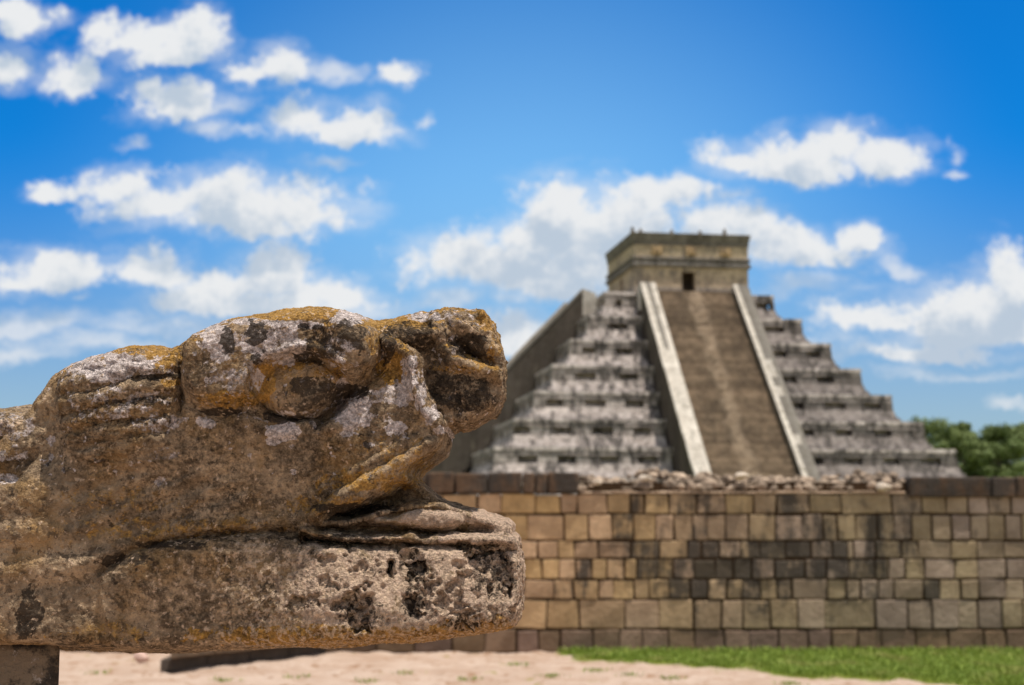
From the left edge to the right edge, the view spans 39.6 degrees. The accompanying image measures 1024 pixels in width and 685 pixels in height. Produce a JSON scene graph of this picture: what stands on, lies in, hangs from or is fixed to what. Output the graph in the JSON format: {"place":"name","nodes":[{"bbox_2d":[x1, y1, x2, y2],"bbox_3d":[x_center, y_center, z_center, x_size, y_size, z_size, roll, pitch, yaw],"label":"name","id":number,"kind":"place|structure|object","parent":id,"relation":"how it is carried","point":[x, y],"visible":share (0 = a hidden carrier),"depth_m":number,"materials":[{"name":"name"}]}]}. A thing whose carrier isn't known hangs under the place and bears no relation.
{"place":"outdoors","nodes":[
{"label":"outdoors","id":0,"kind":"place"},
{"bbox_2d":[0,644,59,684],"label":"stone pier","id":1,"kind":"structure","parent":0,"point":[20,664],"depth_m":3.22,"materials":[{"name":"brown stone"}]},
{"bbox_2d":[0,306,525,653],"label":"serpent head sculpture","id":2,"kind":"object","parent":1,"relation":"on","point":[254,482],"visible":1,"depth_m":3.17,"materials":[{"name":"stone"}]},
{"bbox_2d":[160,647,325,672],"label":"stone plinth","id":3,"kind":"structure","parent":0,"point":[175,662],"depth_m":20.86,"materials":[{"name":"black stone"}]},
{"bbox_2d":[0,0,1023,461],"label":"sky","id":4,"kind":"structure","parent":0,"point":[171,171],"materials":[{"name":"blue"}]},
{"bbox_2d":[59,651,987,684],"bbox_3d":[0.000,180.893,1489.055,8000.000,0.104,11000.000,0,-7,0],"label":"ground","id":5,"kind":"structure","parent":0,"point":[438,668],"depth_m":19.97,"materials":[{"name":"beige sand"}]},
{"bbox_2d":[133,653,148,662],"bbox_3d":[-5.486,4.652,21.066,0.222,0.195,0.216,4,-8,-30],"label":"fallen stone","id":6,"kind":"object","parent":5,"relation":"on","point":[140,657],"visible":0.81,"depth_m":20.99,"materials":[{"name":"stone"}]},
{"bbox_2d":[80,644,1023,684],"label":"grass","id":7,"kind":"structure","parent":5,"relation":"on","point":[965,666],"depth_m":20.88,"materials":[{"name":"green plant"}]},
{"bbox_2d":[426,227,966,495],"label":"stepped pyramid","id":8,"kind":"object","parent":5,"relation":"on","point":[686,354],"visible":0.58,"depth_m":134.00,"materials":[{"name":"stone"}]},
{"bbox_2d":[908,415,947,444],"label":"broadleaf tree","id":9,"kind":"object","parent":5,"relation":"on","point":[926,429],"visible":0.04,"depth_m":220.12,"materials":[{"name":"green plant"}]},
{"bbox_2d":[925,415,987,476],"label":"broadleaf tree","id":10,"kind":"object","parent":5,"relation":"on","point":[945,432],"visible":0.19,"depth_m":213.39,"materials":[{"name":"green plant"}]},
{"bbox_2d":[939,429,997,476],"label":"broadleaf tree","id":11,"kind":"object","parent":5,"relation":"on","point":[970,442],"visible":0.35,"depth_m":198.75,"materials":[{"name":"green plant"}]},
{"bbox_2d":[956,423,1004,476],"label":"broadleaf tree","id":12,"kind":"object","parent":5,"relation":"on","point":[982,437],"visible":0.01,"depth_m":218.97,"materials":[{"name":"green plant"}]},
{"bbox_2d":[960,435,1023,476],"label":"broadleaf tree","id":13,"kind":"object","parent":5,"relation":"on","point":[1016,449],"visible":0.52,"depth_m":195.71,"materials":[{"name":"green plant"}]},
{"bbox_2d":[979,422,1023,476],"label":"broadleaf tree","id":14,"kind":"object","parent":5,"relation":"on","point":[997,433],"visible":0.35,"depth_m":210.68,"materials":[{"name":"green plant"}]},
{"bbox_2d":[997,422,1023,466],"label":"broadleaf tree","id":15,"kind":"object","parent":5,"relation":"on","point":[1004,462],"visible":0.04,"depth_m":213.74,"materials":[{"name":"green plant"}]},
{"bbox_2d":[60,468,1023,653],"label":"stone wall","id":16,"kind":"structure","parent":0,"point":[702,559],"depth_m":22.95,"materials":[{"name":"brown stone"}]},
{"bbox_2d":[592,480,601,484],"bbox_3d":[1.380,2.275,23.078,0.164,0.082,0.138,0,-7,0],"label":"loose stone","id":17,"kind":"object","parent":16,"relation":"on","point":[597,482],"visible":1,"depth_m":23.04,"materials":[{"name":"beige stone"}]},
{"bbox_2d":[638,475,652,480],"bbox_3d":[2.160,2.199,23.077,0.242,0.107,0.192,0,-7,0],"label":"loose stone","id":18,"kind":"object","parent":16,"relation":"on","point":[644,478],"visible":1,"depth_m":23.02,"materials":[{"name":"beige stone"}]},
{"bbox_2d":[734,472,749,479],"bbox_3d":[3.728,2.166,23.080,0.254,0.122,0.228,5,-8,-34],"label":"loose stone","id":19,"kind":"object","parent":16,"relation":"on","point":[740,476],"visible":1,"depth_m":23.01,"materials":[{"name":"beige stone"}]},
{"bbox_2d":[875,482,891,491],"bbox_3d":[6.036,2.347,23.075,0.284,0.155,0.272,0,-7,0],"label":"loose stone","id":20,"kind":"object","parent":16,"relation":"on","point":[880,486],"visible":1,"depth_m":22.99,"materials":[{"name":"beige stone"}]}
]}

